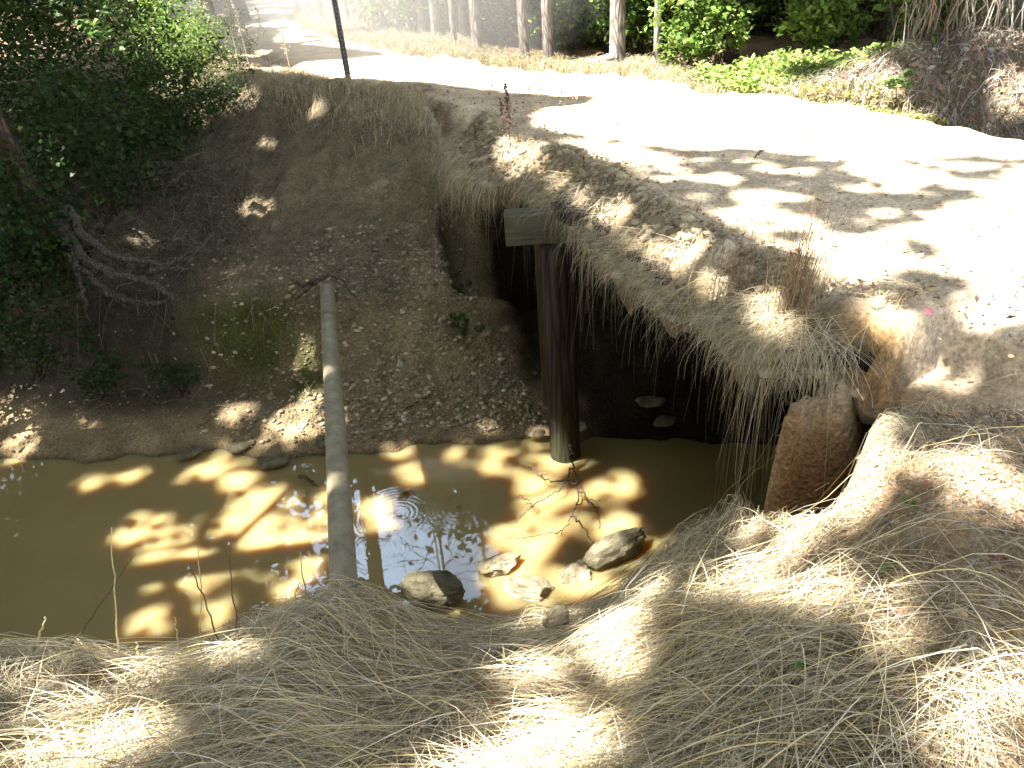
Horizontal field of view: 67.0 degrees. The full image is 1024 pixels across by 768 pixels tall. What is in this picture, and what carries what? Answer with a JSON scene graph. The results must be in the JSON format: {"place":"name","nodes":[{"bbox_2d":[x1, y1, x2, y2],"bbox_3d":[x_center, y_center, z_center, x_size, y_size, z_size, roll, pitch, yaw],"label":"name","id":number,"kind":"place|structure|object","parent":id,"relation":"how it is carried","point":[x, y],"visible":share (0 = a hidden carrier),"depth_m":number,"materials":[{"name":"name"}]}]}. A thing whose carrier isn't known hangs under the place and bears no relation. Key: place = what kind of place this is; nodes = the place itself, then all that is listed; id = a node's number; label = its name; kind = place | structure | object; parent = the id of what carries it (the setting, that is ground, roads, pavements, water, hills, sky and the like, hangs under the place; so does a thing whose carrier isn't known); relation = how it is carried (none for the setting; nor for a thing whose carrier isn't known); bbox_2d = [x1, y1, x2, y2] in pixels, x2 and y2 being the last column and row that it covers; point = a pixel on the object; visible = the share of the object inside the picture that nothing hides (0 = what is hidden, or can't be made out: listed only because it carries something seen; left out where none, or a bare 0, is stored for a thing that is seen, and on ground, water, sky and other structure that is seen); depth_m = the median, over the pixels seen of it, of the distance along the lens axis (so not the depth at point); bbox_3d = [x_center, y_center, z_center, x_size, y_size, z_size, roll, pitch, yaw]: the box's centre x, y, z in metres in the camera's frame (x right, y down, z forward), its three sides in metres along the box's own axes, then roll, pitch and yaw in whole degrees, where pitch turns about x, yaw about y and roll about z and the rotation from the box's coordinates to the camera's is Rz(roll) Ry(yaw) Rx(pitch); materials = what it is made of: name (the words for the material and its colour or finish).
{"place":"outdoors","nodes":[
{"label":"outdoors","id":0,"kind":"place"},
{"bbox_2d":[47,59,518,443],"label":"bank grass","id":1,"kind":"structure","parent":0,"point":[290,78],"depth_m":9.34,"materials":[{"name":"plant"}]},
{"bbox_2d":[0,436,776,667],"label":"water","id":2,"kind":"structure","parent":0,"point":[166,517],"depth_m":6.46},
{"bbox_2d":[177,445,202,461],"bbox_3d":[-3.109,0.671,7.466,0.148,0.118,0.246,21,39,37],"label":"rock","id":3,"kind":"object","parent":2,"relation":"on","point":[187,453],"visible":1,"depth_m":7.42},
{"bbox_2d":[256,453,289,468],"bbox_3d":[-2.240,0.738,7.247,0.314,0.128,0.181,-10,31,-10],"label":"rock","id":4,"kind":"object","parent":2,"relation":"in","point":[275,461],"visible":1,"depth_m":7.20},
{"bbox_2d":[398,570,464,606],"bbox_3d":[-0.576,1.466,5.557,0.469,0.230,0.264,-9,30,-7],"label":"rock","id":5,"kind":"object","parent":2,"relation":"on","point":[443,588],"visible":0.98,"depth_m":5.49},
{"bbox_2d":[477,551,520,576],"bbox_3d":[-0.091,1.380,5.878,0.358,0.182,0.194,-13,31,-15],"label":"rock","id":6,"kind":"object","parent":2,"relation":"in","point":[499,565],"visible":0.97,"depth_m":5.82,"materials":[{"name":"beige stone"}]},
{"bbox_2d":[503,574,554,601],"bbox_3d":[0.121,1.500,5.676,0.388,0.221,0.274,1,31,10],"label":"rock","id":7,"kind":"object","parent":2,"relation":"in","point":[531,588],"visible":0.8,"depth_m":5.61,"materials":[{"name":"beige stone"}]},
{"bbox_2d":[493,444,606,543],"bbox_3d":[0.401,0.919,6.402,0.861,0.254,1.166,3,31,13],"label":"driftwood branch","id":8,"kind":"object","parent":2,"relation":"on","point":[575,483],"visible":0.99,"depth_m":6.45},
{"bbox_2d":[558,559,590,583],"bbox_3d":[0.468,1.419,5.766,0.253,0.158,0.222,-16,32,-20],"label":"rock","id":9,"kind":"object","parent":2,"relation":"in","point":[577,571],"visible":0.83,"depth_m":5.71,"materials":[{"name":"beige stone"}]},
{"bbox_2d":[582,527,645,570],"bbox_3d":[0.793,1.266,5.885,0.583,0.294,0.213,-30,37,-14],"label":"rock","id":10,"kind":"object","parent":2,"relation":"in","point":[613,549],"visible":0.93,"depth_m":5.79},
{"bbox_2d":[285,6,729,94],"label":"verge grass","id":11,"kind":"structure","parent":0,"point":[326,23],"depth_m":13.16,"materials":[{"name":"plant"}]},
{"bbox_2d":[0,0,1023,767],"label":"ground","id":12,"kind":"structure","parent":0,"point":[614,382],"depth_m":7.91,"materials":[{"name":"soil"}]},
{"bbox_2d":[0,189,48,354],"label":"dark shrub","id":13,"kind":"object","parent":12,"relation":"on","point":[6,279],"visible":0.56,"depth_m":7.67,"materials":[{"name":"green plant"}]},
{"bbox_2d":[0,0,54,98],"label":"dark shrub","id":14,"kind":"object","parent":12,"relation":"on","point":[5,10],"visible":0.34,"depth_m":12.27,"materials":[{"name":"green plant"}]},
{"bbox_2d":[0,0,85,70],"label":"dark shrub","id":15,"kind":"object","parent":12,"relation":"on","point":[37,30],"visible":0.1,"depth_m":14.91,"materials":[{"name":"green plant"}]},
{"bbox_2d":[0,145,100,289],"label":"dark shrub","id":16,"kind":"object","parent":12,"relation":"on","point":[28,231],"visible":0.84,"depth_m":7.75,"materials":[{"name":"green plant"}]},
{"bbox_2d":[0,0,102,139],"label":"dark shrub","id":17,"kind":"object","parent":12,"relation":"on","point":[48,60],"visible":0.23,"depth_m":11.49,"materials":[{"name":"green plant"}]},
{"bbox_2d":[0,212,107,387],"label":"dark shrub","id":18,"kind":"object","parent":12,"relation":"on","point":[41,345],"visible":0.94,"depth_m":7.86,"materials":[{"name":"green plant"}]},
{"bbox_2d":[0,101,119,300],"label":"dark shrub","id":19,"kind":"object","parent":12,"relation":"on","point":[77,209],"visible":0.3,"depth_m":8.38,"materials":[{"name":"green plant"}]},
{"bbox_2d":[0,0,121,180],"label":"dark shrub","id":20,"kind":"object","parent":12,"relation":"on","point":[11,60],"visible":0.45,"depth_m":9.90,"materials":[{"name":"green plant"}]},
{"bbox_2d":[0,0,132,73],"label":"dark shrub","id":21,"kind":"object","parent":12,"relation":"on","point":[28,4],"visible":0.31,"depth_m":13.43,"materials":[{"name":"green plant"}]},
{"bbox_2d":[8,0,180,19],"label":"distant wood","id":22,"kind":"object","parent":12,"relation":"on","point":[58,14],"visible":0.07,"depth_m":24.89,"materials":[{"name":"green plant"}]},
{"bbox_2d":[43,341,145,399],"bbox_3d":[-4.172,-0.123,7.841,0.847,0.656,0.554,6,32,17],"label":"dark shrub","id":23,"kind":"object","parent":12,"relation":"on","point":[108,382],"visible":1,"depth_m":7.84,"materials":[{"name":"green plant"}]},
{"bbox_2d":[62,559,131,657],"bbox_3d":[-1.924,1.057,3.554,0.512,0.565,0.018,-8,30,-6],"label":"dry stalk","id":24,"kind":"object","parent":12,"relation":"on","point":[72,642],"visible":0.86,"depth_m":3.54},
{"bbox_2d":[0,111,196,323],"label":"hardwood tree","id":25,"kind":"object","parent":12,"relation":"on","point":[76,253],"visible":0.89,"depth_m":7.87,"materials":[{"name":"brown plant"}]},
{"bbox_2d":[0,0,198,215],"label":"dark shrub","id":26,"kind":"object","parent":12,"relation":"on","point":[78,91],"visible":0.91,"depth_m":8.97,"materials":[{"name":"green plant"}]},
{"bbox_2d":[32,7,127,58],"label":"leafy branch","id":27,"kind":"object","parent":26,"relation":"attached to","point":[86,24],"visible":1,"depth_m":7.99,"materials":[{"name":"green plant"}]},
{"bbox_2d":[41,0,181,71],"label":"sunlit bush","id":28,"kind":"object","parent":12,"relation":"on","point":[87,8],"visible":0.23,"depth_m":14.05,"materials":[{"name":"green plant"}]},
{"bbox_2d":[0,0,227,55],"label":"hardwood tree","id":29,"kind":"object","parent":12,"relation":"on","point":[211,8],"visible":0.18,"depth_m":14.76,"materials":[{"name":"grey plant"}]},
{"bbox_2d":[111,527,119,672],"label":"dry stalk","id":30,"kind":"object","parent":12,"relation":"on","point":[115,601],"visible":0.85,"depth_m":3.35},
{"bbox_2d":[26,0,213,119],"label":"dark shrub","id":31,"kind":"object","parent":12,"relation":"on","point":[131,12],"visible":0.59,"depth_m":10.82,"materials":[{"name":"green plant"}]},
{"bbox_2d":[120,220,174,261],"bbox_3d":[-4.081,-1.698,8.904,0.379,0.291,1.113,-29,38,-36],"label":"dead stick","id":32,"kind":"object","parent":12,"relation":"on","point":[127,225],"visible":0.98,"depth_m":8.91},
{"bbox_2d":[79,4,236,164],"bbox_3d":[-4.678,-3.969,10.163,1.920,2.182,2.025,-5,30,0],"label":"dark shrub","id":33,"kind":"object","parent":12,"relation":"on","point":[159,72],"visible":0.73,"depth_m":10.10,"materials":[{"name":"green plant"}]},
{"bbox_2d":[112,0,218,24],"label":"bend bush","id":34,"kind":"object","parent":12,"relation":"on","point":[125,5],"visible":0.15,"depth_m":19.73,"materials":[{"name":"green plant"}]},
{"bbox_2d":[122,0,218,71],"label":"sunlit bush","id":35,"kind":"object","parent":12,"relation":"on","point":[160,18],"visible":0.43,"depth_m":13.02,"materials":[{"name":"green plant"}]},
{"bbox_2d":[143,360,201,397],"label":"dark shrub","id":36,"kind":"object","parent":12,"relation":"on","point":[181,382],"visible":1,"depth_m":7.74,"materials":[{"name":"green plant"}]},
{"bbox_2d":[146,0,221,78],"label":"sunlit bush","id":37,"kind":"object","parent":12,"relation":"on","point":[179,28],"visible":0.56,"depth_m":12.18,"materials":[{"name":"green plant"}]},
{"bbox_2d":[165,51,260,121],"bbox_3d":[-4.317,-4.275,11.074,1.429,0.992,1.190,-5,30,0],"label":"dark shrub","id":38,"kind":"object","parent":12,"relation":"on","point":[216,94],"visible":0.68,"depth_m":11.01,"materials":[{"name":"green plant"}]},
{"bbox_2d":[177,0,260,67],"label":"sunlit bush","id":39,"kind":"object","parent":12,"relation":"on","point":[222,26],"visible":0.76,"depth_m":13.16,"materials":[{"name":"green plant"}]},
{"bbox_2d":[227,0,251,24],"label":"hardwood tree","id":40,"kind":"object","parent":12,"relation":"on","point":[241,4],"visible":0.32,"depth_m":19.30,"materials":[{"name":"grey plant"}]},
{"bbox_2d":[224,439,254,452],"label":"rock","id":41,"kind":"object","parent":12,"relation":"on","point":[236,447],"visible":1,"depth_m":7.43,"materials":[{"name":"beige stone"}]},
{"bbox_2d":[320,283,359,614],"bbox_3d":[-1.357,0.098,5.865,0.151,0.316,4.824,-10,30,-9],"label":"drain pipe","id":42,"kind":"object","parent":12,"relation":"on","point":[342,550],"visible":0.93,"depth_m":4.98,"materials":[{"name":"metal"}]},
{"bbox_2d":[261,273,355,311],"bbox_3d":[-2.045,-0.952,7.746,0.960,0.286,0.346,-5,30,0],"label":"tree root","id":43,"kind":"object","parent":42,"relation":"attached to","point":[310,283],"visible":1,"depth_m":7.71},
{"bbox_2d":[331,0,350,81],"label":"sign post","id":44,"kind":"object","parent":12,"relation":"on","point":[337,17],"visible":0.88,"depth_m":10.56,"materials":[{"name":"grey"}]},
{"bbox_2d":[338,0,416,31],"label":"understorey shrub","id":45,"kind":"object","parent":12,"relation":"on","point":[367,4],"visible":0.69,"depth_m":15.68,"materials":[{"name":"green plant"}]},
{"bbox_2d":[390,0,401,32],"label":"pine tree","id":46,"kind":"object","parent":12,"relation":"on","point":[394,17],"visible":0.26,"depth_m":15.47,"materials":[{"name":"brown plant"}]},
{"bbox_2d":[383,0,447,32],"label":"understorey shrub","id":47,"kind":"object","parent":12,"relation":"on","point":[409,16],"visible":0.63,"depth_m":15.04,"materials":[{"name":"green plant"}]},
{"bbox_2d":[416,0,425,34],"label":"pine tree","id":48,"kind":"object","parent":12,"relation":"on","point":[421,22],"visible":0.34,"depth_m":14.95,"materials":[{"name":"brown plant"}]},
{"bbox_2d":[392,0,465,33],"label":"understorey shrub","id":49,"kind":"object","parent":12,"relation":"on","point":[427,17],"visible":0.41,"depth_m":15.07,"materials":[{"name":"green plant"}]},
{"bbox_2d":[429,0,441,40],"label":"pine tree","id":50,"kind":"object","parent":12,"relation":"on","point":[434,17],"visible":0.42,"depth_m":14.62,"materials":[{"name":"brown plant"}]},
{"bbox_2d":[448,0,456,45],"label":"pine tree","id":51,"kind":"object","parent":12,"relation":"on","point":[452,20],"visible":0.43,"depth_m":13.91,"materials":[{"name":"brown plant"}]},
{"bbox_2d":[457,0,465,38],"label":"pine tree","id":52,"kind":"object","parent":12,"relation":"on","point":[461,19],"visible":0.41,"depth_m":14.55,"materials":[{"name":"brown plant"}]},
{"bbox_2d":[449,312,484,355],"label":"bank plant","id":53,"kind":"object","parent":12,"relation":"on","point":[463,330],"visible":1,"depth_m":7.79,"materials":[{"name":"green plant"}]},
{"bbox_2d":[428,0,507,36],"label":"understorey shrub","id":54,"kind":"object","parent":12,"relation":"on","point":[466,8],"visible":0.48,"depth_m":14.87,"materials":[{"name":"green plant"}]},
{"bbox_2d":[468,0,482,51],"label":"pine tree","id":55,"kind":"object","parent":12,"relation":"on","point":[476,37],"visible":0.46,"depth_m":13.42,"materials":[{"name":"brown plant"}]},
{"bbox_2d":[466,0,531,38],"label":"understorey shrub","id":56,"kind":"object","parent":12,"relation":"on","point":[505,18],"visible":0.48,"depth_m":15.27,"materials":[{"name":"green plant"}]},
{"bbox_2d":[463,0,539,40],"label":"understorey shrub","id":57,"kind":"object","parent":12,"relation":"on","point":[490,2],"visible":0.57,"depth_m":15.04,"materials":[{"name":"green plant"}]},
{"bbox_2d":[0,62,1023,767],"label":"fallen leaves","id":58,"kind":"object","parent":12,"relation":"on","point":[996,558],"visible":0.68,"depth_m":5.11,"materials":[{"name":"brown plant"}]},
{"bbox_2d":[516,0,530,59],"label":"pine tree","id":59,"kind":"object","parent":12,"relation":"on","point":[522,26],"visible":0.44,"depth_m":12.74,"materials":[{"name":"brown plant"}]},
{"bbox_2d":[496,0,580,47],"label":"understorey shrub","id":60,"kind":"object","parent":12,"relation":"on","point":[539,42],"visible":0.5,"depth_m":14.27,"materials":[{"name":"green plant"}]},
{"bbox_2d":[541,0,553,58],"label":"pine tree","id":61,"kind":"object","parent":12,"relation":"on","point":[547,29],"visible":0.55,"depth_m":12.54,"materials":[{"name":"brown plant"}]},
{"bbox_2d":[542,605,569,628],"bbox_3d":[0.215,1.152,3.808,0.138,0.134,0.103,-10,31,-10],"label":"rock","id":62,"kind":"object","parent":12,"relation":"on","point":[555,610],"visible":0.77,"depth_m":3.77,"materials":[{"name":"beige stone"}]},
{"bbox_2d":[526,0,608,49],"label":"understorey shrub","id":63,"kind":"object","parent":12,"relation":"on","point":[557,4],"visible":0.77,"depth_m":13.82,"materials":[{"name":"green plant"}]},
{"bbox_2d":[566,0,578,44],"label":"pine tree","id":64,"kind":"object","parent":12,"relation":"on","point":[571,34],"visible":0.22,"depth_m":14.62,"materials":[{"name":"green plant"}]},
{"bbox_2d":[555,0,609,43],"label":"understorey shrub","id":65,"kind":"object","parent":12,"relation":"on","point":[582,23],"visible":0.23,"depth_m":14.37,"materials":[{"name":"green plant"}]},
{"bbox_2d":[587,52,618,66],"bbox_3d":[1.373,-4.863,11.667,0.475,0.250,0.182,-7,30,-5],"label":"cut log","id":66,"kind":"object","parent":12,"relation":"on","point":[612,56],"visible":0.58,"depth_m":11.59,"materials":[{"name":"brown wood"}]},
{"bbox_2d":[569,0,653,54],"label":"understorey shrub","id":67,"kind":"object","parent":12,"relation":"on","point":[605,36],"visible":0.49,"depth_m":13.20,"materials":[{"name":"green plant"}]},
{"bbox_2d":[609,0,625,63],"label":"pine tree","id":68,"kind":"object","parent":12,"relation":"on","point":[617,25],"visible":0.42,"depth_m":11.68,"materials":[{"name":"brown plant"}]},
{"bbox_2d":[589,0,676,54],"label":"understorey shrub","id":69,"kind":"object","parent":12,"relation":"on","point":[638,6],"visible":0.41,"depth_m":13.06,"materials":[{"name":"green plant"}]},
{"bbox_2d":[635,396,665,407],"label":"rock","id":70,"kind":"object","parent":12,"relation":"on","point":[649,401],"visible":1,"depth_m":6.96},
{"bbox_2d":[653,0,661,64],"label":"pine tree","id":71,"kind":"object","parent":12,"relation":"on","point":[657,31],"visible":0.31,"depth_m":11.20,"materials":[{"name":"brown plant"}]},
{"bbox_2d":[627,0,700,45],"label":"understorey shrub","id":72,"kind":"object","parent":12,"relation":"on","point":[666,14],"visible":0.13,"depth_m":13.01,"materials":[{"name":"green plant"}]},
{"bbox_2d":[654,415,675,426],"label":"rock","id":73,"kind":"object","parent":12,"relation":"on","point":[663,421],"visible":1,"depth_m":6.89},
{"bbox_2d":[459,147,874,462],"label":"timber bridge","id":74,"kind":"structure","parent":12,"relation":"on","point":[555,301],"depth_m":6.31,"materials":[{"name":"brown wood"}]},
{"bbox_2d":[417,103,995,518],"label":"hanging grass","id":75,"kind":"structure","parent":74,"relation":"hanging from","point":[756,346],"depth_m":4.29,"materials":[{"name":"plant"}]},
{"bbox_2d":[637,0,728,68],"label":"verge shrub","id":76,"kind":"object","parent":12,"relation":"on","point":[675,39],"visible":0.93,"depth_m":10.71,"materials":[{"name":"green plant"}]},
{"bbox_2d":[647,0,758,49],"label":"understorey shrub","id":77,"kind":"object","parent":12,"relation":"on","point":[671,14],"visible":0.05,"depth_m":12.63,"materials":[{"name":"green plant"}]},
{"bbox_2d":[687,0,760,64],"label":"verge shrub","id":78,"kind":"object","parent":12,"relation":"on","point":[737,26],"visible":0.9,"depth_m":10.60,"materials":[{"name":"green plant"}]},
{"bbox_2d":[712,0,739,63],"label":"dark tree","id":79,"kind":"object","parent":12,"relation":"on","point":[729,55],"visible":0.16,"depth_m":11.35,"materials":[{"name":"green plant"}]},
{"bbox_2d":[708,0,787,35],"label":"understorey shrub","id":80,"kind":"object","parent":12,"relation":"on","point":[762,23],"visible":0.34,"depth_m":12.51,"materials":[{"name":"green plant"}]},
{"bbox_2d":[742,0,801,28],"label":"understorey shrub","id":81,"kind":"object","parent":12,"relation":"on","point":[765,6],"visible":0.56,"depth_m":12.35,"materials":[{"name":"green plant"}]},
{"bbox_2d":[670,36,941,94],"bbox_3d":[3.436,-3.871,9.416,1.492,0.752,3.285,-16,32,-18],"label":"ground cover","id":82,"kind":"object","parent":12,"relation":"on","point":[746,76],"visible":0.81,"depth_m":9.48,"materials":[{"name":"green plant"}]},
{"bbox_2d":[772,0,856,51],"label":"verge shrub","id":83,"kind":"object","parent":12,"relation":"on","point":[817,32],"visible":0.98,"depth_m":10.13,"materials":[{"name":"green plant"}]},
{"bbox_2d":[803,0,881,48],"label":"verge shrub","id":84,"kind":"object","parent":12,"relation":"on","point":[852,23],"visible":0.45,"depth_m":10.55,"materials":[{"name":"green plant"}]},
{"bbox_2d":[754,78,948,125],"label":"yellow weeds","id":85,"kind":"object","parent":12,"relation":"on","point":[932,118],"visible":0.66,"depth_m":7.93,"materials":[{"name":"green plant"}]},
{"bbox_2d":[858,0,918,35],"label":"understorey shrub","id":86,"kind":"object","parent":12,"relation":"on","point":[872,26],"visible":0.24,"depth_m":11.47,"materials":[{"name":"green plant"}]},
{"bbox_2d":[872,0,905,41],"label":"dark tree","id":87,"kind":"object","parent":12,"relation":"on","point":[880,32],"visible":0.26,"depth_m":10.93,"materials":[{"name":"black plant"}]},
{"bbox_2d":[759,23,1023,140],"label":"brush heap","id":88,"kind":"object","parent":12,"relation":"on","point":[967,50],"visible":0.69,"depth_m":7.69,"materials":[{"name":"brown plant"}]},
{"bbox_2d":[878,68,914,108],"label":"mound plant","id":89,"kind":"object","parent":88,"relation":"on","point":[892,82],"visible":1,"depth_m":7.47,"materials":[{"name":"green plant"}]},
{"bbox_2d":[872,0,985,47],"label":"verge shrub","id":90,"kind":"object","parent":12,"relation":"on","point":[879,7],"visible":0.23,"depth_m":9.40,"materials":[{"name":"beige plant"}]},
{"bbox_2d":[936,0,970,44],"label":"dark tree","id":91,"kind":"object","parent":12,"relation":"on","point":[955,25],"depth_m":10.25,"materials":[{"name":"black plant"}]},
{"bbox_2d":[888,0,1023,62],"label":"vine curtain","id":92,"kind":"object","parent":91,"relation":"hanging from","point":[931,10],"visible":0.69,"depth_m":8.26,"materials":[{"name":"beige plant"}]},
{"bbox_2d":[915,0,1023,48],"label":"verge shrub","id":93,"kind":"object","parent":12,"relation":"on","point":[978,8],"visible":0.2,"depth_m":9.10,"materials":[{"name":"beige plant"}]},
{"bbox_2d":[0,375,1023,767],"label":"dry grass","id":94,"kind":"structure","parent":0,"point":[192,667],"depth_m":2.68,"materials":[{"name":"plant"}]},
{"bbox_2d":[196,203,1023,767],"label":"gravel","id":95,"kind":"structure","parent":0,"point":[446,425],"depth_m":7.59,"materials":[{"name":"gravel"}]},
{"bbox_2d":[238,0,1023,425],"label":"road","id":96,"kind":"structure","parent":0,"point":[966,362],"depth_m":5.34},
{"bbox_2d":[502,83,516,153],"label":"dock stalk","id":97,"kind":"object","parent":96,"relation":"on","point":[505,86],"visible":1,"depth_m":6.81,"materials":[{"name":"brown plant"}]},
{"bbox_2d":[442,111,908,380],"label":"dirt clods","id":98,"kind":"object","parent":96,"relation":"on","point":[874,302],"visible":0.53,"depth_m":5.00,"materials":[{"name":"soil"}]},
{"bbox_2d":[705,225,765,322],"bbox_3d":[1.182,-0.580,4.070,0.313,0.488,0.247,-5,30,0],"label":"grass clump","id":99,"kind":"object","parent":96,"relation":"on","point":[739,271],"visible":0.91,"depth_m":4.06,"materials":[{"name":"plant"}]},
{"bbox_2d":[533,97,1023,361],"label":"road pebbles","id":100,"kind":"object","parent":96,"relation":"on","point":[983,315],"visible":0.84,"depth_m":5.41,"materials":[{"name":"stone"}]},
{"bbox_2d":[606,140,965,315],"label":"pink leaves","id":101,"kind":"object","parent":96,"relation":"on","point":[928,311],"visible":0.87,"depth_m":4.73,"materials":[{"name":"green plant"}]},
{"bbox_2d":[764,181,858,329],"bbox_3d":[1.408,-0.599,3.683,0.390,0.656,0.416,-5,30,0],"label":"grass clump","id":102,"kind":"object","parent":96,"relation":"on","point":[804,290],"visible":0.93,"depth_m":3.71,"materials":[{"name":"plant"}]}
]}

